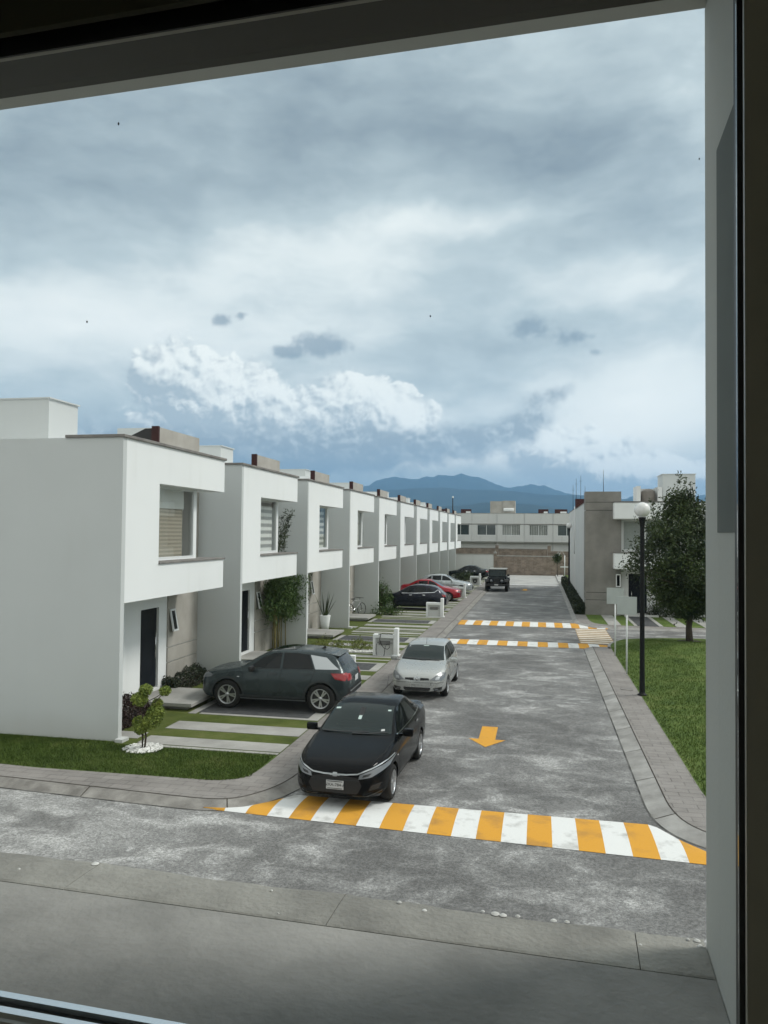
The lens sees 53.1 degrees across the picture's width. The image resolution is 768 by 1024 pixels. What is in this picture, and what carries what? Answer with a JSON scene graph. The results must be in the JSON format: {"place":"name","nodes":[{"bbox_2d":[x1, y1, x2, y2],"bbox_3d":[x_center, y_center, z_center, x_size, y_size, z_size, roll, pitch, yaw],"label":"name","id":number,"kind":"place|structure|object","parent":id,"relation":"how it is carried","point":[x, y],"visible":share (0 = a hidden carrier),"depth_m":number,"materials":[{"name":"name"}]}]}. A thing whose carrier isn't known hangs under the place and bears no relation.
{"place":"outdoors","nodes":[
{"label":"outdoors","id":0,"kind":"place"},
{"bbox_2d":[0,583,481,779],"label":"lawn","id":1,"kind":"structure","parent":0,"point":[267,762],"depth_m":14.99,"materials":[{"name":"green plant"}]},
{"bbox_2d":[0,397,226,742],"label":"terrace house","id":2,"kind":"structure","parent":1,"relation":"on","point":[107,573],"depth_m":16.95,"materials":[{"name":"grey paint"}]},
{"bbox_2d":[140,608,156,686],"bbox_3d":[-6.318,3.672,20.570,0.133,2.130,0.940,0,-2,11],"label":"door","id":3,"kind":"structure","parent":2,"relation":"in","point":[148,616],"depth_m":20.61,"materials":[{"name":"black wood"}]},
{"bbox_2d":[169,608,178,630],"bbox_3d":[-5.915,3.041,21.681,0.040,0.620,0.300,-11,-4,11],"label":"small window","id":4,"kind":"structure","parent":2,"relation":"in","point":[174,622],"depth_m":21.66,"materials":[{"name":"white metal"}]},
{"bbox_2d":[158,487,193,558],"bbox_3d":[-5.527,0.294,19.693,0.136,1.786,2.716,0,-2,11],"label":"window","id":5,"kind":"structure","parent":2,"relation":"in","point":[171,503],"depth_m":20.01,"materials":[{"name":"beige fabric"}]},
{"bbox_2d":[0,732,274,779],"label":"grass","id":6,"kind":"structure","parent":1,"relation":"on","point":[221,762],"depth_m":15.12,"materials":[{"name":"green plant"}]},
{"bbox_2d":[122,699,339,754],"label":"driveway","id":7,"kind":"structure","parent":1,"relation":"on","point":[211,744],"depth_m":17.07,"materials":[{"name":"concrete"}]},
{"bbox_2d":[196,445,298,670],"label":"terrace house","id":8,"kind":"structure","parent":1,"relation":"on","point":[238,523],"depth_m":23.43,"materials":[{"name":"paint"}]},
{"bbox_2d":[241,590,247,651],"bbox_3d":[-4.982,3.867,27.184,0.133,2.130,0.940,0,-2,11],"label":"door","id":9,"kind":"structure","parent":8,"relation":"in","point":[244,634],"depth_m":27.33,"materials":[{"name":"black metal"}]},
{"bbox_2d":[260,500,276,552],"bbox_3d":[-4.186,0.489,26.306,0.126,1.786,2.716,0,-2,11],"label":"window","id":10,"kind":"structure","parent":8,"relation":"in","point":[266,506],"depth_m":27.03,"materials":[{"name":"white fabric"}]},
{"bbox_2d":[278,509,294,551],"bbox_3d":[-3.722,0.715,28.592,0.574,1.838,1.649,0,-2,11],"label":"bamboo","id":11,"kind":"object","parent":8,"relation":"on","point":[282,535],"visible":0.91,"depth_m":28.40,"materials":[{"name":"green plant"}]},
{"bbox_2d":[272,470,343,647],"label":"terrace house","id":12,"kind":"structure","parent":1,"relation":"on","point":[318,495],"depth_m":30.45,"materials":[{"name":"paint"}]},
{"bbox_2d":[319,507,327,548],"bbox_3d":[-2.850,0.684,32.919,0.126,1.786,2.716,0,-2,11],"label":"window","id":13,"kind":"structure","parent":12,"relation":"in","point":[321,519],"depth_m":33.88,"materials":[{"name":"white metal"}]},
{"bbox_2d":[280,469,375,628],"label":"terrace house","id":14,"kind":"structure","parent":1,"relation":"on","point":[345,527],"depth_m":36.54,"materials":[{"name":"paint"}]},
{"bbox_2d":[357,512,361,545],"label":"window","id":15,"kind":"structure","parent":14,"relation":"in","point":[358,512],"depth_m":40.81,"materials":[{"name":"white metal"}]},
{"bbox_2d":[329,483,414,593],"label":"terrace house","id":16,"kind":"structure","parent":1,"relation":"on","point":[389,570],"depth_m":49.73,"materials":[{"name":"paint"}]},
{"bbox_2d":[354,489,397,613],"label":"terrace house","id":17,"kind":"structure","parent":1,"relation":"on","point":[374,535],"depth_m":43.11,"materials":[{"name":"paint"}]},
{"bbox_2d":[351,615,440,631],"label":"driveway","id":18,"kind":"structure","parent":1,"relation":"on","point":[412,630],"depth_m":37.44,"materials":[{"name":"concrete"}]},
{"bbox_2d":[372,619,429,623],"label":"driveway","id":19,"kind":"structure","parent":1,"relation":"on","point":[401,621],"depth_m":39.29,"materials":[{"name":"grey concrete"}]},
{"bbox_2d":[387,492,427,586],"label":"terrace house","id":20,"kind":"structure","parent":1,"relation":"on","point":[408,569],"depth_m":56.32,"materials":[{"name":"paint"}]},
{"bbox_2d":[393,606,453,615],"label":"driveway","id":21,"kind":"structure","parent":1,"relation":"on","point":[408,614],"depth_m":44.16,"materials":[{"name":"concrete"}]},
{"bbox_2d":[406,498,447,573],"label":"terrace house","id":22,"kind":"structure","parent":1,"relation":"on","point":[434,564],"depth_m":69.53,"materials":[{"name":"paint"}]},
{"bbox_2d":[416,503,438,579],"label":"terrace house","id":23,"kind":"structure","parent":1,"relation":"on","point":[423,560],"depth_m":62.92,"materials":[{"name":"paint"}]},
{"bbox_2d":[410,502,454,573],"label":"terrace house","id":24,"kind":"structure","parent":1,"relation":"on","point":[444,554],"depth_m":76.12,"materials":[{"name":"paint"}]},
{"bbox_2d":[448,510,460,570],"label":"terrace house","id":25,"kind":"structure","parent":1,"relation":"on","point":[452,552],"depth_m":82.73,"materials":[{"name":"paint"}]},
{"bbox_2d":[0,581,484,797],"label":"pavement","id":26,"kind":"structure","parent":0,"point":[281,767],"depth_m":14.11,"materials":[{"name":"grey concrete"}]},
{"bbox_2d":[470,573,480,584],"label":"meter box","id":27,"kind":"object","parent":26,"relation":"on","point":[475,580],"visible":0.98,"depth_m":67.88,"materials":[{"name":"white paint"}]},
{"bbox_2d":[199,699,315,718],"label":"driveway","id":28,"kind":"structure","parent":0,"point":[281,708],"depth_m":19.52,"materials":[{"name":"grey concrete"}]},
{"bbox_2d":[203,644,361,712],"bbox_3d":[-2.658,4.248,20.232,3.980,1.555,2.160,0,-2,11],"label":"crossover car","id":29,"kind":"object","parent":28,"relation":"on","point":[320,679],"visible":0.99,"depth_m":19.43,"materials":[{"name":"grey paint"}]},
{"bbox_2d":[59,576,488,754],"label":"driveway","id":30,"kind":"structure","parent":0,"point":[172,716],"depth_m":18.44,"materials":[{"name":"grey concrete"}]},
{"bbox_2d":[122,692,149,730],"bbox_3d":[-6.168,4.638,17.792,0.921,0.650,1.948,0,-2,11],"label":"hedge","id":31,"kind":"object","parent":30,"relation":"on","point":[130,712],"visible":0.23,"depth_m":17.88,"materials":[{"name":"red plant"}]},
{"bbox_2d":[161,662,206,687],"bbox_3d":[-5.714,4.758,22.206,0.645,0.650,2.238,0,-2,11],"label":"hedge","id":32,"kind":"object","parent":30,"relation":"on","point":[189,680],"visible":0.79,"depth_m":22.02,"materials":[{"name":"green plant"}]},
{"bbox_2d":[256,573,311,648],"bbox_3d":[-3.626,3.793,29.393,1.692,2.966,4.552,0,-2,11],"label":"tree","id":33,"kind":"object","parent":30,"relation":"on","point":[281,595],"visible":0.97,"depth_m":28.75,"materials":[{"name":"plant"}]},
{"bbox_2d":[316,594,335,628],"bbox_3d":[-2.650,4.518,35.004,1.014,1.804,0.815,1,-2,-8],"label":"potted plant","id":34,"kind":"object","parent":30,"relation":"on","point":[324,620],"visible":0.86,"depth_m":34.86,"materials":[{"name":"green plant"}]},
{"bbox_2d":[379,577,393,609],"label":"bush","id":35,"kind":"object","parent":30,"relation":"on","point":[382,596],"visible":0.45,"depth_m":44.61,"materials":[{"name":"green plant"}]},
{"bbox_2d":[373,628,400,656],"bbox_3d":[0.099,4.773,28.298,0.980,1.022,0.392,0,-2,11],"label":"meter box","id":36,"kind":"object","parent":30,"relation":"on","point":[385,644],"visible":0.87,"depth_m":28.25,"materials":[{"name":"white paint"}]},
{"bbox_2d":[370,601,406,615],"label":"bush","id":37,"kind":"object","parent":30,"relation":"on","point":[387,610],"visible":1,"depth_m":42.19,"materials":[{"name":"green plant"}]},
{"bbox_2d":[400,579,461,600],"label":"hatchback car","id":38,"kind":"object","parent":30,"relation":"on","point":[452,592],"visible":0.51,"depth_m":51.47,"materials":[{"name":"red paint"}]},
{"bbox_2d":[426,598,444,617],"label":"meter box","id":39,"kind":"object","parent":30,"relation":"on","point":[434,609],"visible":1,"depth_m":41.53,"materials":[{"name":"white paint"}]},
{"bbox_2d":[453,570,476,580],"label":"bush","id":40,"kind":"object","parent":30,"relation":"on","point":[467,575],"visible":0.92,"depth_m":73.54,"materials":[{"name":"green plant"}]},
{"bbox_2d":[0,585,705,945],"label":"road","id":41,"kind":"structure","parent":0,"point":[556,751],"depth_m":12.11,"materials":[{"name":"grey asphalt"}]},
{"bbox_2d":[0,589,487,810],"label":"kerb","id":42,"kind":"structure","parent":41,"relation":"on","point":[283,789],"depth_m":13.33,"materials":[{"name":"concrete"}]},
{"bbox_2d":[298,677,425,799],"bbox_3d":[-0.305,4.231,14.831,2.040,1.552,4.323,0,-2,14],"label":"saloon car","id":43,"kind":"object","parent":41,"relation":"on","point":[363,744],"visible":1,"depth_m":13.62,"materials":[{"name":"black paint"}]},
{"bbox_2d":[391,637,457,695],"bbox_3d":[1.288,4.513,23.071,1.950,1.472,3.639,0,-2,12],"label":"hatchback car","id":44,"kind":"object","parent":41,"relation":"on","point":[426,664],"visible":1,"depth_m":21.98,"materials":[{"name":"silver metal"}]},
{"bbox_2d":[203,796,705,864],"bbox_3d":[1.371,4.933,12.295,8.675,0.030,1.350,0,-2,15],"label":"speed hump","id":45,"kind":"object","parent":41,"relation":"on","point":[590,836],"visible":0.92,"depth_m":12.10,"materials":[{"name":"yellow paint"}]},
{"bbox_2d":[224,795,688,862],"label":"white stripes","id":46,"kind":"object","parent":41,"relation":"on","point":[614,835],"visible":0.9,"depth_m":12.10,"materials":[{"name":"white paint"}]},
{"bbox_2d":[470,726,504,746],"bbox_3d":[2.361,5.100,17.489,0.820,0.001,1.800,0,-2,11],"label":"road arrow","id":47,"kind":"object","parent":41,"relation":"on","point":[487,736],"visible":1,"depth_m":17.39,"materials":[{"name":"yellow paint"}]},
{"bbox_2d":[485,568,509,591],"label":"off road car","id":48,"kind":"object","parent":41,"relation":"on","point":[498,577],"visible":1,"depth_m":62.25,"materials":[{"name":"black paint"}]},
{"bbox_2d":[450,639,599,647],"bbox_3d":[6.150,5.528,32.268,6.885,0.030,1.515,0,-2,11],"label":"speed hump","id":49,"kind":"object","parent":41,"relation":"on","point":[515,643],"visible":0.79,"depth_m":32.23,"materials":[{"name":"white paint"}]},
{"bbox_2d":[449,639,606,648],"bbox_3d":[5.901,5.527,32.324,6.905,0.030,1.503,0,-2,11],"label":"speed hump","id":50,"kind":"object","parent":41,"relation":"on","point":[520,643],"visible":0.9,"depth_m":32.22,"materials":[{"name":"yellow paint"}]},
{"bbox_2d":[458,620,607,628],"bbox_3d":[7.554,5.738,39.385,7.350,0.030,2.100,0,-2,11],"label":"speed hump","id":51,"kind":"object","parent":41,"relation":"on","point":[524,624],"visible":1,"depth_m":39.20,"materials":[{"name":"yellow paint"}]},
{"bbox_2d":[575,628,612,643],"bbox_3d":[9.559,5.647,35.043,1.400,0.001,4.980,0,-2,11],"label":"zebra crossing","id":52,"kind":"object","parent":41,"relation":"on","point":[599,640],"visible":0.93,"depth_m":34.84,"materials":[{"name":"beige paint"}]},
{"bbox_2d":[555,576,705,632],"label":"kerb","id":53,"kind":"structure","parent":41,"relation":"on","point":[573,616],"depth_m":38.15,"materials":[{"name":"concrete"}]},
{"bbox_2d":[584,647,705,847],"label":"kerb","id":54,"kind":"structure","parent":41,"relation":"on","point":[656,804],"depth_m":14.91,"materials":[{"name":"concrete"}]},
{"bbox_2d":[0,8,705,498],"label":"sky","id":55,"kind":"structure","parent":0,"point":[261,263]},
{"bbox_2d":[356,663,375,669],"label":"driveway","id":56,"kind":"structure","parent":0,"point":[365,666],"depth_m":26.08,"materials":[{"name":"grey concrete"}]},
{"bbox_2d":[350,654,390,679],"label":"driveway","id":57,"kind":"structure","parent":0,"point":[376,667],"depth_m":26.66,"materials":[{"name":"concrete"}]},
{"bbox_2d":[338,636,408,641],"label":"driveway","id":58,"kind":"structure","parent":0,"point":[365,638],"depth_m":32.76,"materials":[{"name":"grey concrete"}]},
{"bbox_2d":[329,631,421,653],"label":"driveway","id":59,"kind":"structure","parent":0,"point":[410,639],"depth_m":33.18,"materials":[{"name":"concrete"}]},
{"bbox_2d":[308,633,347,648],"bbox_3d":[-2.192,5.003,29.676,1.554,0.638,0.831,0,-2,11],"label":"border plant","id":60,"kind":"object","parent":59,"relation":"on","point":[333,643],"visible":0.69,"depth_m":29.59,"materials":[{"name":"green plant"}]},
{"bbox_2d":[344,635,372,649],"bbox_3d":[-0.905,4.990,29.410,0.849,0.636,1.323,2,-2,-42],"label":"border plant","id":61,"kind":"object","parent":59,"relation":"on","point":[355,644],"visible":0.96,"depth_m":29.33,"materials":[{"name":"green plant"}]},
{"bbox_2d":[0,0,767,1023],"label":"viewing house","id":62,"kind":"structure","parent":0,"point":[88,942],"depth_m":2.00,"materials":[{"name":"concrete"}]},
{"bbox_2d":[0,0,767,1023],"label":"window","id":63,"kind":"structure","parent":62,"relation":"in","point":[224,32],"depth_m":0.88,"materials":[{"name":"black"}]},
{"bbox_2d":[397,607,446,609],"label":"driveway","id":64,"kind":"structure","parent":0,"point":[412,608],"depth_m":46.08,"materials":[{"name":"grey concrete"}]},
{"bbox_2d":[379,584,448,608],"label":"hatchback car","id":65,"kind":"object","parent":64,"relation":"on","point":[417,595],"visible":0.64,"depth_m":44.98,"materials":[{"name":"black paint"}]},
{"bbox_2d":[432,502,571,512],"bbox_3d":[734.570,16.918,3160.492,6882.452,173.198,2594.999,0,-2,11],"label":"hills","id":66,"kind":"structure","parent":0,"point":[484,507],"depth_m":3825.19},
{"bbox_2d":[508,575,558,584],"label":"pavement","id":67,"kind":"structure","parent":0,"point":[532,580],"depth_m":77.36,"materials":[{"name":"grey concrete"}]},
{"bbox_2d":[363,488,705,509],"bbox_3d":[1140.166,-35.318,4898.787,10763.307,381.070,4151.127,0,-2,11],"label":"hills","id":68,"kind":"structure","parent":0,"point":[436,497],"depth_m":5860.40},
{"bbox_2d":[363,473,705,499],"bbox_3d":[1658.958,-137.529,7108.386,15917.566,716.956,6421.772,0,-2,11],"label":"hills","id":69,"kind":"structure","parent":0,"point":[462,481],"depth_m":8640.98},
{"bbox_2d":[601,615,620,624],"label":"driveway","id":70,"kind":"structure","parent":0,"point":[609,619],"depth_m":41.02,"materials":[{"name":"concrete"}]},
{"bbox_2d":[561,584,705,629],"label":"pavement","id":71,"kind":"structure","parent":0,"point":[581,618],"depth_m":38.40,"materials":[{"name":"grey concrete"}]},
{"bbox_2d":[566,523,571,584],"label":"street lamp","id":72,"kind":"object","parent":71,"relation":"on","point":[568,525],"visible":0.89,"depth_m":60.00,"materials":[{"name":"black metal"}]},
{"bbox_2d":[561,576,585,614],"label":"hedge","id":73,"kind":"object","parent":71,"relation":"on","point":[577,603],"visible":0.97,"depth_m":49.15,"materials":[{"name":"green plant"}]},
{"bbox_2d":[563,575,705,627],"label":"lawn","id":74,"kind":"structure","parent":0,"point":[621,620],"depth_m":40.65,"materials":[{"name":"green plant"}]},
{"bbox_2d":[569,499,583,588],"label":"back house","id":75,"kind":"structure","parent":74,"relation":"on","point":[572,513],"depth_m":59.01,"materials":[{"name":"paint"}]},
{"bbox_2d":[576,474,705,616],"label":"town house","id":76,"kind":"structure","parent":74,"relation":"on","point":[607,526],"depth_m":43.58,"materials":[{"name":"grey paint"}]},
{"bbox_2d":[629,574,645,612],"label":"door","id":77,"kind":"structure","parent":76,"relation":"in","point":[633,591],"depth_m":43.50,"materials":[{"name":"black metal"}]},
{"bbox_2d":[621,520,663,550],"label":"window","id":78,"kind":"structure","parent":76,"relation":"in","point":[629,527],"depth_m":43.71,"materials":[{"name":"white metal"}]},
{"bbox_2d":[637,602,668,617],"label":"grass clump","id":79,"kind":"object","parent":74,"relation":"on","point":[656,611],"visible":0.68,"depth_m":42.55,"materials":[{"name":"green plant"}]},
{"bbox_2d":[628,616,658,626],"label":"driveway","id":80,"kind":"structure","parent":0,"point":[636,621],"depth_m":40.24,"materials":[{"name":"grey concrete"}]},
{"bbox_2d":[593,647,705,830],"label":"pavement","id":81,"kind":"structure","parent":0,"point":[685,796],"depth_m":16.06,"materials":[{"name":"grey concrete"}]},
{"bbox_2d":[607,588,623,655],"bbox_3d":[8.639,4.130,28.743,0.620,2.590,0.073,0,-2,11],"label":"blank sign","id":82,"kind":"object","parent":81,"relation":"on","point":[613,594],"visible":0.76,"depth_m":28.74,"materials":[{"name":"white metal"}]},
{"bbox_2d":[617,596,636,673],"bbox_3d":[7.897,4.036,25.018,0.620,2.560,0.073,0,-2,11],"label":"blank sign","id":83,"kind":"object","parent":81,"relation":"on","point":[626,606],"visible":0.96,"depth_m":25.00,"materials":[{"name":"white metal"}]},
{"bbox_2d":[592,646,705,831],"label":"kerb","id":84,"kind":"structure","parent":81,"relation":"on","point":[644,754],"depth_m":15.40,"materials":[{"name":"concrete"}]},
{"bbox_2d":[611,638,705,795],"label":"lawn","id":85,"kind":"structure","parent":0,"point":[622,642],"depth_m":22.62,"materials":[{"name":"green plant"}]},
{"bbox_2d":[634,502,649,695],"bbox_3d":[7.308,2.443,21.773,0.444,5.455,0.444,0,-2,11],"label":"street lamp","id":86,"kind":"object","parent":85,"relation":"on","point":[642,510],"visible":1,"depth_m":21.71,"materials":[{"name":"black metal"}]},
{"bbox_2d":[615,471,705,640],"bbox_3d":[12.918,1.925,32.701,5.386,7.386,5.472,2,-2,-38],"label":"tree","id":87,"kind":"object","parent":85,"relation":"on","point":[676,589],"visible":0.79,"depth_m":32.09,"materials":[{"name":"green plant"}]},
{"bbox_2d":[663,617,685,627],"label":"driveway","id":88,"kind":"structure","parent":0,"point":[674,621],"depth_m":39.94,"materials":[{"name":"concrete"}]},
{"label":"terrain","id":89,"kind":"structure","parent":0,"visible":0},
{"bbox_2d":[436,509,471,546],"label":"row house","id":90,"kind":"structure","parent":89,"relation":"on","point":[464,531],"depth_m":101.96,"materials":[{"name":"paint"}]},
{"bbox_2d":[457,524,468,534],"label":"window","id":91,"kind":"structure","parent":90,"relation":"in","point":[462,529],"depth_m":102.02,"materials":[{"name":"black glass"}]},
{"bbox_2d":[472,513,496,546],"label":"row house","id":92,"kind":"structure","parent":89,"relation":"on","point":[484,529],"depth_m":101.46,"materials":[{"name":"paint"}]},
{"bbox_2d":[477,525,495,534],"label":"window","id":93,"kind":"structure","parent":92,"relation":"in","point":[481,529],"depth_m":101.40,"materials":[{"name":"grey glass"}]},
{"bbox_2d":[490,501,523,547],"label":"row house","id":94,"kind":"structure","parent":89,"relation":"on","point":[510,527],"depth_m":100.72,"materials":[{"name":"paint"}]},
{"bbox_2d":[502,525,519,535],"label":"window","id":95,"kind":"structure","parent":94,"relation":"in","point":[514,530],"depth_m":100.71,"materials":[{"name":"grey glass"}]},
{"bbox_2d":[456,551,567,575],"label":"end wall","id":96,"kind":"structure","parent":89,"relation":"on","point":[531,565],"depth_m":87.39,"materials":[{"name":"brick"}]},
{"bbox_2d":[456,543,567,557],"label":"boundary wall","id":97,"kind":"structure","parent":89,"relation":"on","point":[510,551],"depth_m":94.66,"materials":[{"name":"brick"}]},
{"bbox_2d":[524,509,552,550],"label":"row house","id":98,"kind":"structure","parent":89,"relation":"on","point":[538,530],"depth_m":100.05,"materials":[{"name":"paint"}]},
{"bbox_2d":[529,525,547,535],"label":"window","id":99,"kind":"structure","parent":98,"relation":"in","point":[534,530],"depth_m":100.12,"materials":[{"name":"white metal"}]},
{"bbox_2d":[553,509,568,550],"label":"row house","id":100,"kind":"structure","parent":89,"relation":"on","point":[560,528],"depth_m":99.29,"materials":[{"name":"paint"}]},
{"bbox_2d":[558,525,567,535],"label":"window","id":101,"kind":"structure","parent":100,"relation":"in","point":[562,529],"depth_m":99.22,"materials":[{"name":"glass"}]},
{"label":"driveway","id":102,"kind":"structure","parent":0,"visible":0},
{"bbox_2d":[448,565,488,578],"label":"saloon car","id":103,"kind":"object","parent":102,"relation":"on","point":[476,569],"visible":0.69,"depth_m":75.76,"materials":[{"name":"black paint"}]},
{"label":"soil","id":104,"kind":"structure","parent":0,"visible":0},
{"bbox_2d":[122,742,162,752],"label":"pebbles","id":105,"kind":"object","parent":104,"relation":"on","point":[136,747],"visible":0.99,"depth_m":15.84,"materials":[{"name":"white gravel"}]},
{"bbox_2d":[130,683,171,747],"bbox_3d":[-4.833,4.215,15.897,0.846,1.359,0.529,0,-2,11],"label":"topiary tree","id":106,"kind":"object","parent":104,"relation":"on","point":[151,718],"visible":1,"depth_m":15.83,"materials":[{"name":"green plant"}]},
{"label":"driveway","id":107,"kind":"structure","parent":0,"visible":0},
{"bbox_2d":[422,574,472,590],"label":"hatchback car","id":108,"kind":"object","parent":107,"relation":"on","point":[446,580],"visible":0.37,"depth_m":58.19,"materials":[{"name":"grey paint"}]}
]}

